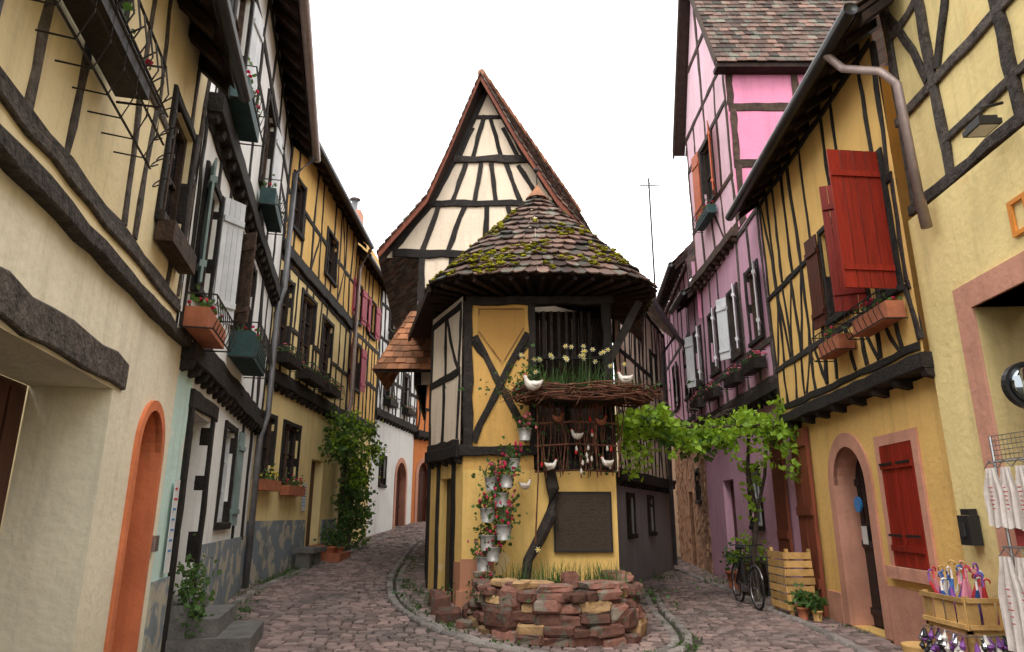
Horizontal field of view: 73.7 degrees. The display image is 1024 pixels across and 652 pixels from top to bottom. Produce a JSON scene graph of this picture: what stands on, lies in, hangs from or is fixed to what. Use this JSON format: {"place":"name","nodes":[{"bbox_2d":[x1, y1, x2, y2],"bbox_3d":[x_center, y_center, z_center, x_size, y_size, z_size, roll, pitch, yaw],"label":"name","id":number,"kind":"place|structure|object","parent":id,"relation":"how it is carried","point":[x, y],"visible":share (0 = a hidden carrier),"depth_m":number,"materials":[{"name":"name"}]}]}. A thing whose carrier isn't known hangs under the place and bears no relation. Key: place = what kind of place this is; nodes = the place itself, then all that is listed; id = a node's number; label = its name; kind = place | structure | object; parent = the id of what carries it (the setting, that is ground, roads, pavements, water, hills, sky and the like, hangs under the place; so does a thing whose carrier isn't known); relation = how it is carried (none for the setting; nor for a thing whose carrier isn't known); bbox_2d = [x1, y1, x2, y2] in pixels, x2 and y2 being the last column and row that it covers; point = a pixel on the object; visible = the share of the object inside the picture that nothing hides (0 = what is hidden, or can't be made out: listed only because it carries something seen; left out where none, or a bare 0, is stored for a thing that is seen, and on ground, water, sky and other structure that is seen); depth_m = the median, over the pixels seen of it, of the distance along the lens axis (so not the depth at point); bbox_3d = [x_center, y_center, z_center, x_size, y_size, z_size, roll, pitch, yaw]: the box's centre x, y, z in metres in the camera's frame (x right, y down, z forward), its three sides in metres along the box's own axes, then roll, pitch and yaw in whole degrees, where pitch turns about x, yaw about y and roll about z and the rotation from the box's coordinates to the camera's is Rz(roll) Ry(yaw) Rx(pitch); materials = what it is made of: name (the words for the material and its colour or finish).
{"place":"outdoors","nodes":[
{"label":"outdoors","id":0,"kind":"place"},
{"bbox_2d":[276,343,340,398],"bbox_3d":[-4.506,1.069,15.372,0.294,0.455,4.201,0,-16,0],"label":"flower box","id":1,"kind":"object","parent":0,"point":[305,376],"depth_m":14.69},
{"bbox_2d":[347,242,380,422],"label":"walls","id":2,"kind":"structure","parent":0,"point":[375,299],"depth_m":21.73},
{"bbox_2d":[348,413,372,428],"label":"jetty beam","id":3,"kind":"structure","parent":2,"relation":"attached to","point":[358,418],"depth_m":20.62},
{"bbox_2d":[346,256,381,424],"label":"timber frame","id":4,"kind":"object","parent":3,"relation":"on","point":[372,348],"visible":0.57,"depth_m":21.52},
{"bbox_2d":[349,277,381,392],"bbox_3d":[-4.526,0.500,21.075,0.103,3.100,3.334,-1,-16,2],"label":"shutter","id":5,"kind":"object","parent":4,"relation":"attached to","point":[377,337],"visible":0.82,"depth_m":20.95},
{"bbox_2d":[310,0,692,373],"label":"sky","id":6,"kind":"structure","parent":0,"point":[591,83],"materials":[{"name":"white"}]},
{"bbox_2d":[376,80,679,337],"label":"roof tiles","id":7,"kind":"object","parent":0,"point":[400,277],"visible":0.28,"depth_m":18.95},
{"bbox_2d":[226,522,902,651],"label":"cobblestone road","id":8,"kind":"structure","parent":0,"point":[731,624],"depth_m":9.80,"materials":[{"name":"stone"}]},
{"bbox_2d":[169,533,221,639],"bbox_3d":[-3.393,2.878,7.211,0.551,1.314,0.541,0,-16,0],"label":"wall shrub","id":9,"kind":"object","parent":8,"relation":"on","point":[185,594],"visible":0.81,"depth_m":7.20,"materials":[{"name":"green plant"}]},
{"bbox_2d":[226,542,869,651],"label":"weeds","id":10,"kind":"object","parent":8,"relation":"on","point":[243,610],"visible":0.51,"depth_m":11.30,"materials":[{"name":"green plant"}]},
{"bbox_2d":[392,547,719,648],"bbox_3d":[0.662,3.671,9.280,4.522,1.286,2.210,3,-16,-10],"label":"rubble stone planter","id":11,"kind":"object","parent":8,"relation":"on","point":[569,608],"visible":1,"depth_m":8.43,"materials":[{"name":"red stone"}]},
{"bbox_2d":[726,525,767,596],"bbox_3d":[4.658,4.587,13.498,1.004,1.405,0.898,6,-17,-21],"label":"barrel planter","id":12,"kind":"object","parent":8,"relation":"on","point":[760,565],"visible":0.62,"depth_m":13.30,"materials":[{"name":"plant"}]},
{"bbox_2d":[730,544,764,610],"bbox_3d":[4.080,4.344,11.938,0.581,1.052,1.770,0,-16,0],"label":"bicycle","id":13,"kind":"object","parent":8,"relation":"on","point":[745,585],"visible":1,"depth_m":11.83,"materials":[{"name":"metal"}]},
{"bbox_2d":[767,547,815,615],"bbox_3d":[4.489,4.097,10.952,0.457,1.020,0.737,0,-16,0],"label":"slatted wood crate","id":14,"kind":"object","parent":8,"relation":"on","point":[787,572],"visible":0.83,"depth_m":10.70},
{"bbox_2d":[918,560,1012,651],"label":"umbrella crate stand","id":15,"kind":"object","parent":8,"relation":"on","point":[962,607],"visible":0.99,"depth_m":6.20,"materials":[{"name":"brown wood"}]},
{"bbox_2d":[258,531,883,651],"bbox_3d":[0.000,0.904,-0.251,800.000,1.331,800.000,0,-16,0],"label":"ground","id":16,"kind":"structure","parent":0,"point":[697,641],"depth_m":9.49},
{"bbox_2d":[0,168,181,651],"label":"walls","id":17,"kind":"structure","parent":16,"relation":"on","point":[61,528],"depth_m":4.76,"materials":[{"name":"paint"}]},
{"bbox_2d":[0,375,26,525],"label":"garage door","id":18,"kind":"structure","parent":17,"relation":"attached to","point":[12,396],"depth_m":4.63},
{"bbox_2d":[0,266,128,389],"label":"door lintel","id":19,"kind":"structure","parent":17,"relation":"attached to","point":[25,313],"depth_m":3.96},
{"bbox_2d":[0,77,191,346],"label":"jetty beam","id":20,"kind":"structure","parent":17,"relation":"attached to","point":[25,170],"depth_m":3.99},
{"bbox_2d":[0,0,207,319],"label":"walls","id":21,"kind":"structure","parent":20,"relation":"on","point":[104,167],"depth_m":4.44,"materials":[{"name":"paint"}]},
{"bbox_2d":[31,0,178,186],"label":"iron basket","id":22,"kind":"object","parent":21,"relation":"attached to","point":[75,37],"visible":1,"depth_m":3.97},
{"bbox_2d":[0,0,211,303],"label":"timber frame","id":23,"kind":"object","parent":21,"relation":"attached to","point":[27,102],"visible":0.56,"depth_m":4.84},
{"bbox_2d":[154,219,196,274],"bbox_3d":[-2.932,-0.677,5.976,0.140,0.180,0.850,4,-16,-13],"label":"window sill box","id":24,"kind":"object","parent":23,"relation":"attached to","point":[174,244],"visible":1,"depth_m":5.80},
{"bbox_2d":[177,0,235,97],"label":"soffit","id":25,"kind":"structure","parent":23,"relation":"attached to","point":[205,35],"depth_m":6.25,"materials":[{"name":"brown wood"}]},
{"bbox_2d":[214,0,251,102],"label":"gutter","id":26,"kind":"object","parent":25,"relation":"attached to","point":[228,29],"visible":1,"depth_m":6.09,"materials":[{"name":"metal"}]},
{"bbox_2d":[118,0,199,238],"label":"window frame","id":27,"kind":"object","parent":21,"relation":"attached to","point":[183,210],"visible":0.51,"depth_m":6.14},
{"bbox_2d":[109,0,168,107],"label":"flower box rail","id":28,"kind":"object","parent":27,"relation":"attached to","point":[152,35],"visible":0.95,"depth_m":4.14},
{"bbox_2d":[62,0,153,100],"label":"flower box","id":29,"kind":"object","parent":28,"relation":"in","point":[96,39],"depth_m":3.94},
{"bbox_2d":[162,119,186,219],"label":"window frame","id":30,"kind":"object","parent":21,"relation":"attached to","point":[175,185],"visible":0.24,"depth_m":6.41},
{"bbox_2d":[103,400,164,651],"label":"door surround","id":31,"kind":"object","parent":17,"relation":"attached to","point":[129,587],"visible":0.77,"depth_m":6.03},
{"bbox_2d":[141,358,192,651],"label":"walls","id":32,"kind":"structure","parent":16,"relation":"on","point":[178,431],"depth_m":6.86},
{"bbox_2d":[174,0,291,594],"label":"walls","id":33,"kind":"structure","parent":16,"relation":"on","point":[193,498],"depth_m":9.29,"materials":[{"name":"white paint"}]},
{"bbox_2d":[142,536,246,651],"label":"dado","id":34,"kind":"object","parent":33,"relation":"attached to","point":[226,583],"visible":0.58,"depth_m":9.19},
{"bbox_2d":[165,594,263,651],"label":"steps","id":35,"kind":"structure","parent":33,"relation":"attached to","point":[223,630],"depth_m":7.07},
{"bbox_2d":[160,0,292,651],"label":"timber frame","id":36,"kind":"object","parent":33,"relation":"attached to","point":[199,402],"visible":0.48,"depth_m":8.49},
{"bbox_2d":[196,158,245,525],"bbox_3d":[-3.680,0.666,8.764,0.133,3.700,4.801,4,-16,-14],"label":"shutter","id":37,"kind":"object","parent":36,"relation":"attached to","point":[200,269],"visible":0.96,"depth_m":7.07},
{"bbox_2d":[181,64,288,378],"bbox_3d":[-3.399,-0.935,8.902,1.299,3.117,4.161,0,-16,0],"label":"flower box rail","id":38,"kind":"object","parent":36,"relation":"attached to","point":[267,349],"visible":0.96,"depth_m":8.09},
{"bbox_2d":[183,70,271,348],"bbox_3d":[-3.444,-0.989,8.897,1.148,3.162,4.046,0,-16,0],"label":"flower box","id":39,"kind":"object","parent":38,"relation":"in","point":[200,316],"depth_m":6.77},
{"bbox_2d":[226,77,282,376],"bbox_3d":[-3.450,-1.004,8.973,1.180,2.690,3.944,0,-16,0],"label":"flower box","id":40,"kind":"object","parent":38,"relation":"in","point":[246,343],"visible":0.78,"depth_m":9.05,"materials":[{"name":"metal"}]},
{"bbox_2d":[235,231,257,324],"bbox_3d":[-3.601,-0.654,9.243,0.231,1.300,0.065,-8,-17,26],"label":"shutter","id":41,"kind":"object","parent":36,"relation":"attached to","point":[243,307],"visible":0.96,"depth_m":9.22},
{"bbox_2d":[212,2,282,324],"bbox_3d":[-3.621,-1.671,9.785,0.235,4.250,3.426,3,-16,-12],"label":"shutter","id":42,"kind":"object","parent":36,"relation":"attached to","point":[229,254],"visible":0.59,"depth_m":8.01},
{"bbox_2d":[179,91,280,434],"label":"jetty beam","id":43,"kind":"structure","parent":33,"relation":"attached to","point":[198,363],"depth_m":8.42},
{"bbox_2d":[242,156,316,588],"bbox_3d":[-4.396,0.552,13.096,0.643,8.536,0.110,4,-16,-13],"label":"downpipe","id":44,"kind":"object","parent":33,"relation":"attached to","point":[253,502],"visible":0.82,"depth_m":12.85,"materials":[{"name":"metal"}]},
{"bbox_2d":[273,0,311,159],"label":"soffit","id":45,"kind":"structure","parent":33,"relation":"attached to","point":[287,24],"depth_m":11.78,"materials":[{"name":"brown wood"}]},
{"bbox_2d":[299,0,320,162],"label":"gutter","id":46,"kind":"object","parent":45,"relation":"attached to","point":[305,21],"visible":0.87,"depth_m":11.59,"materials":[{"name":"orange metal"}]},
{"bbox_2d":[247,260,349,546],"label":"walls","id":47,"kind":"structure","parent":16,"relation":"on","point":[272,506],"depth_m":15.90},
{"bbox_2d":[242,519,335,584],"bbox_3d":[-4.775,5.213,15.055,0.080,1.800,6.200,0,-16,0],"label":"dado","id":48,"kind":"object","parent":47,"relation":"attached to","point":[275,542],"visible":0.36,"depth_m":13.69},
{"bbox_2d":[260,183,334,480],"bbox_3d":[-4.778,0.305,15.508,0.216,6.300,4.150,0,-16,0],"label":"window frame","id":49,"kind":"object","parent":47,"relation":"attached to","point":[284,327],"visible":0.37,"depth_m":15.13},
{"bbox_2d":[260,189,331,478],"bbox_3d":[-4.810,0.305,15.508,0.159,6.300,4.150,0,-16,0],"label":"window glass","id":50,"kind":"object","parent":49,"relation":"in","point":[288,463],"visible":0.11,"depth_m":15.03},
{"bbox_2d":[252,146,357,484],"bbox_3d":[-4.692,0.068,16.493,0.275,7.470,6.255,0,-16,0],"label":"timber frame","id":51,"kind":"object","parent":47,"relation":"attached to","point":[300,234],"visible":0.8,"depth_m":15.93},
{"bbox_2d":[310,155,366,248],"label":"soffit","id":52,"kind":"structure","parent":51,"relation":"attached to","point":[323,172],"depth_m":17.58,"materials":[{"name":"brown wood"}]},
{"bbox_2d":[337,249,371,522],"bbox_3d":[-4.403,1.871,19.144,0.508,8.626,0.122,0,-16,0],"label":"downpipe","id":53,"kind":"object","parent":51,"relation":"attached to","point":[354,347],"visible":0.69,"depth_m":19.50,"materials":[{"name":"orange metal"}]},
{"bbox_2d":[266,240,353,421],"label":"jetty beam","id":54,"kind":"structure","parent":47,"relation":"attached to","point":[287,388],"depth_m":15.47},
{"bbox_2d":[286,147,356,317],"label":"walls","id":55,"kind":"structure","parent":54,"relation":"on","point":[309,175],"depth_m":16.59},
{"bbox_2d":[318,403,389,549],"bbox_3d":[-4.220,4.039,18.097,1.502,4.116,3.762,0,-16,0],"label":"climbing vine shrub","id":56,"kind":"object","parent":16,"relation":"on","point":[355,481],"visible":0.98,"depth_m":17.91,"materials":[{"name":"green plant"}]},
{"bbox_2d":[366,291,415,536],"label":"walls","id":57,"kind":"structure","parent":16,"relation":"on","point":[399,442],"depth_m":24.08,"materials":[{"name":"white paint"}]},
{"bbox_2d":[376,290,417,487],"bbox_3d":[-4.209,2.354,25.318,0.202,7.175,5.102,-2,-16,7],"label":"timber frame","id":58,"kind":"object","parent":57,"relation":"attached to","point":[411,395],"visible":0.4,"depth_m":24.29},
{"bbox_2d":[410,385,429,522],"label":"walls","id":59,"kind":"structure","parent":16,"relation":"on","point":[419,448],"depth_m":27.51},
{"bbox_2d":[386,91,667,478],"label":"walls","id":60,"kind":"structure","parent":16,"relation":"on","point":[470,230],"depth_m":16.44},
{"bbox_2d":[374,81,541,371],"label":"soffit","id":61,"kind":"structure","parent":60,"relation":"attached to","point":[480,89],"depth_m":16.47,"materials":[{"name":"brown wood"}]},
{"bbox_2d":[378,74,580,258],"bbox_3d":[-0.137,-3.660,16.177,5.845,5.340,0.040,0,-16,0],"label":"bargeboard","id":62,"kind":"object","parent":61,"relation":"attached to","point":[401,228],"visible":0.76,"depth_m":16.15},
{"bbox_2d":[378,71,632,265],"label":"verge tiles","id":63,"kind":"object","parent":61,"relation":"attached to","point":[425,196],"visible":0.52,"depth_m":16.11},
{"bbox_2d":[390,91,673,538],"bbox_3d":[0.943,0.038,18.441,7.603,10.775,6.569,0,-16,0],"label":"timber frame","id":64,"kind":"object","parent":60,"relation":"attached to","point":[422,254],"visible":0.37,"depth_m":16.49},
{"bbox_2d":[372,311,431,390],"bbox_3d":[-2.431,0.561,16.081,1.303,1.506,2.774,1,-16,-3],"label":"lean to roof","id":65,"kind":"object","parent":64,"relation":"attached to","point":[400,349],"visible":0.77,"depth_m":14.92,"materials":[{"name":"orange tile"}]},
{"bbox_2d":[651,299,682,564],"bbox_3d":[3.786,2.767,17.330,0.556,6.530,6.501,-6,-17,22],"label":"downpipe","id":66,"kind":"object","parent":60,"relation":"attached to","point":[664,318],"visible":0.79,"depth_m":19.04,"materials":[{"name":"metal"}]},
{"bbox_2d":[408,163,657,609],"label":"half timbered dovecote","id":67,"kind":"structure","parent":16,"relation":"on","point":[483,296],"depth_m":11.37,"materials":[{"name":"paint"}]},
{"bbox_2d":[534,402,624,542],"bbox_3d":[1.075,2.180,10.526,1.473,2.226,0.275,0,-16,0],"label":"twig trellis","id":68,"kind":"object","parent":67,"relation":"attached to","point":[589,446],"visible":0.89,"depth_m":10.71,"materials":[{"name":"wood"}]},
{"bbox_2d":[445,342,726,416],"bbox_3d":[1.186,0.959,10.784,4.495,1.474,1.149,0,-16,0],"label":"wicker nest planter","id":69,"kind":"object","parent":67,"relation":"attached to","point":[592,390],"visible":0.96,"depth_m":10.63,"materials":[{"name":"wicker"}]},
{"bbox_2d":[230,534,871,651],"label":"kerb stones","id":70,"kind":"object","parent":16,"relation":"on","point":[420,619],"visible":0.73,"depth_m":9.80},
{"bbox_2d":[616,485,673,582],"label":"walls","id":71,"kind":"structure","parent":16,"relation":"on","point":[643,555],"depth_m":16.30,"materials":[{"name":"grey paint"}]},
{"bbox_2d":[675,449,712,572],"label":"walls","id":72,"kind":"structure","parent":16,"relation":"on","point":[692,529],"depth_m":20.82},
{"bbox_2d":[663,264,701,503],"bbox_3d":[5.413,2.213,21.795,0.225,6.770,5.964,-1,-16,5],"label":"timber frame","id":73,"kind":"object","parent":72,"relation":"attached to","point":[696,471],"visible":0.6,"depth_m":21.31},
{"bbox_2d":[664,260,693,422],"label":"walls","id":74,"kind":"structure","parent":73,"relation":"on","point":[679,413],"depth_m":21.87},
{"bbox_2d":[674,439,713,573],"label":"wall rubble stones","id":75,"kind":"object","parent":72,"relation":"attached to","point":[680,489],"depth_m":20.46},
{"bbox_2d":[615,394,801,601],"bbox_3d":[3.418,3.075,11.957,3.734,3.620,1.944,0,-16,0],"label":"grape vine arbor","id":76,"kind":"object","parent":16,"relation":"on","point":[689,436],"visible":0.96,"depth_m":11.87,"materials":[{"name":"green plant"}]},
{"bbox_2d":[688,209,805,602],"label":"walls","id":77,"kind":"structure","parent":16,"relation":"on","point":[722,471],"depth_m":15.06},
{"bbox_2d":[686,3,738,291],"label":"walls","id":78,"kind":"structure","parent":77,"relation":"on","point":[707,66],"depth_m":16.92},
{"bbox_2d":[675,0,727,313],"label":"soffit","id":79,"kind":"structure","parent":78,"relation":"attached to","point":[682,87],"depth_m":18.78,"materials":[{"name":"brown wood"}]},
{"bbox_2d":[713,63,810,74],"bbox_3d":[6.945,-5.787,15.355,4.750,0.100,0.300,0,-16,0],"label":"eave board","id":80,"kind":"object","parent":78,"relation":"attached to","point":[760,68],"visible":0.36,"depth_m":15.27,"materials":[{"name":"brown wood"}]},
{"bbox_2d":[690,227,740,290],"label":"jetty beam","id":81,"kind":"structure","parent":77,"relation":"attached to","point":[711,262],"depth_m":15.82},
{"bbox_2d":[685,11,811,272],"bbox_3d":[7.034,-5.346,17.194,4.499,7.707,3.546,0,-16,0],"label":"timber frame","id":82,"kind":"object","parent":81,"relation":"on","point":[739,163],"visible":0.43,"depth_m":15.44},
{"bbox_2d":[692,129,765,530],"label":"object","id":83,"kind":"object","parent":77,"relation":"attached to","point":[735,356],"visible":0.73,"depth_m":15.05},
{"bbox_2d":[684,259,761,387],"bbox_3d":[4.717,0.203,15.702,0.202,1.400,6.018,-1,-16,2],"label":"shutter","id":84,"kind":"object","parent":83,"relation":"attached to","point":[723,332],"visible":0.99,"depth_m":15.27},
{"bbox_2d":[697,379,776,424],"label":"jetty beam","id":85,"kind":"structure","parent":77,"relation":"attached to","point":[762,396],"depth_m":13.40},
{"bbox_2d":[686,207,775,422],"bbox_3d":[4.855,0.183,15.819,0.063,3.483,6.575,-1,-16,2],"label":"timber frame","id":86,"kind":"object","parent":85,"relation":"on","point":[768,379],"visible":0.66,"depth_m":14.17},
{"bbox_2d":[697,75,803,317],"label":"walls","id":87,"kind":"structure","parent":77,"relation":"on","point":[755,129],"depth_m":15.23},
{"bbox_2d":[769,430,793,551],"bbox_3d":[4.883,3.036,12.443,0.070,2.200,0.600,-1,-16,2],"label":"door","id":88,"kind":"structure","parent":77,"relation":"attached to","point":[783,521],"depth_m":12.34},
{"bbox_2d":[759,34,966,642],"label":"walls","id":89,"kind":"structure","parent":16,"relation":"on","point":[917,406],"depth_m":9.30,"materials":[{"name":"paint"}]},
{"bbox_2d":[790,427,828,616],"bbox_3d":[4.821,3.148,11.163,0.090,2.900,0.700,-1,-16,3],"label":"plank door","id":90,"kind":"structure","parent":89,"relation":"attached to","point":[806,511],"depth_m":11.07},
{"bbox_2d":[779,351,934,427],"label":"jetty beam","id":91,"kind":"structure","parent":89,"relation":"attached to","point":[905,373],"depth_m":8.66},
{"bbox_2d":[757,38,924,409],"bbox_3d":[4.588,-1.034,10.265,0.124,4.036,4.876,-1,-16,3],"label":"timber frame","id":92,"kind":"object","parent":91,"relation":"on","point":[886,177],"visible":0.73,"depth_m":9.87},
{"bbox_2d":[804,234,826,330],"bbox_3d":[4.519,-0.653,10.181,0.065,1.400,0.347,1,-16,-3],"label":"shutter","id":93,"kind":"object","parent":92,"relation":"attached to","point":[819,310],"visible":1,"depth_m":10.15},
{"bbox_2d":[738,0,893,218],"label":"soffit","id":94,"kind":"structure","parent":92,"relation":"on","point":[863,24],"depth_m":9.62,"materials":[{"name":"brown wood"}]},
{"bbox_2d":[725,3,857,220],"bbox_3d":[4.062,-2.882,10.562,0.170,0.202,5.638,-1,-16,3],"label":"gutter","id":95,"kind":"object","parent":94,"relation":"attached to","point":[841,24],"visible":1,"depth_m":9.47,"materials":[{"name":"metal"}]},
{"bbox_2d":[811,288,907,361],"bbox_3d":[4.336,0.042,8.700,0.429,0.387,2.137,0,-16,0],"label":"flower box rail","id":96,"kind":"object","parent":92,"relation":"attached to","point":[832,324],"visible":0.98,"depth_m":8.51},
{"bbox_2d":[818,296,905,359],"bbox_3d":[4.388,0.011,8.707,0.319,0.392,2.058,0,-16,0],"label":"flower box","id":97,"kind":"object","parent":96,"relation":"in","point":[891,308],"depth_m":8.28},
{"bbox_2d":[819,149,929,569],"bbox_3d":[4.262,0.397,8.280,0.945,4.840,1.505,0,-16,0],"label":"shutter","id":98,"kind":"object","parent":92,"relation":"attached to","point":[854,207],"visible":0.97,"depth_m":8.08,"materials":[{"name":"wood"}]},
{"bbox_2d":[828,433,893,640],"bbox_3d":[4.927,2.820,9.514,0.402,2.650,1.451,0,-16,0],"label":"door surround","id":99,"kind":"object","parent":89,"relation":"attached to","point":[847,450],"visible":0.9,"depth_m":9.87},
{"bbox_2d":[854,459,883,628],"bbox_3d":[5.105,2.912,9.471,0.146,2.450,1.050,0,-16,0],"label":"door","id":100,"kind":"structure","parent":99,"relation":"in","point":[876,610],"depth_m":9.72,"materials":[{"name":"brown wood"}]},
{"bbox_2d":[827,585,978,651],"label":"pink plinth","id":101,"kind":"structure","parent":89,"relation":"attached to","point":[906,608],"depth_m":8.19,"materials":[{"name":"stone"}]},
{"bbox_2d":[873,427,940,585],"bbox_3d":[4.683,2.145,8.185,0.100,1.720,1.120,-1,-16,3],"label":"window surround","id":102,"kind":"object","parent":89,"relation":"attached to","point":[893,570],"visible":0.86,"depth_m":7.89,"materials":[{"name":"pink stone"}]},
{"bbox_2d":[879,66,929,378],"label":"side walls","id":103,"kind":"structure","parent":16,"relation":"on","point":[897,157],"depth_m":8.69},
{"bbox_2d":[882,0,1023,651],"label":"walls","id":104,"kind":"structure","parent":16,"relation":"on","point":[967,236],"depth_m":6.77,"materials":[{"name":"paint"}]},
{"bbox_2d":[823,54,932,229],"bbox_3d":[4.163,-2.233,7.891,0.153,2.628,0.877,11,-19,-35],"label":"downpipe","id":105,"kind":"object","parent":104,"relation":"attached to","point":[921,205],"visible":1,"depth_m":7.55,"materials":[{"name":"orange metal"}]},
{"bbox_2d":[879,0,1023,216],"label":"timber frame","id":106,"kind":"object","parent":104,"relation":"attached to","point":[995,16],"visible":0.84,"depth_m":7.09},
{"bbox_2d":[962,101,1003,137],"bbox_3d":[4.280,-1.889,6.163,0.330,0.290,0.261,0,-16,0],"label":"flood lamp","id":107,"kind":"object","parent":106,"relation":"on","point":[977,121],"depth_m":6.10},
{"bbox_2d":[956,509,983,545],"bbox_3d":[4.449,1.960,6.657,0.145,0.340,0.186,0,-16,0],"label":"wall box","id":108,"kind":"object","parent":104,"relation":"attached to","point":[969,527],"visible":1,"depth_m":6.59,"materials":[{"name":"black plastic"}]},
{"bbox_2d":[952,251,1023,560],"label":"shop surround","id":109,"kind":"object","parent":104,"relation":"attached to","point":[997,280],"visible":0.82,"depth_m":6.48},
{"bbox_2d":[984,431,1023,651],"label":"apron display rack","id":110,"kind":"object","parent":16,"relation":"on","point":[1004,497],"visible":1,"depth_m":5.48,"materials":[{"name":"fabric"}]},
{"bbox_2d":[690,350,766,410],"bbox_3d":[4.713,1.281,15.397,0.400,0.460,5.663,0,-16,0],"label":"flower box","id":111,"kind":"object","parent":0,"point":[756,361],"depth_m":14.13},
{"bbox_2d":[676,0,858,291],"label":"roof tiles","id":112,"kind":"object","parent":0,"point":[768,30],"visible":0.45,"depth_m":16.24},
{"bbox_2d":[672,0,716,158],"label":"bargeboard","id":113,"kind":"object","parent":112,"relation":"attached to","point":[704,32],"visible":1,"depth_m":18.57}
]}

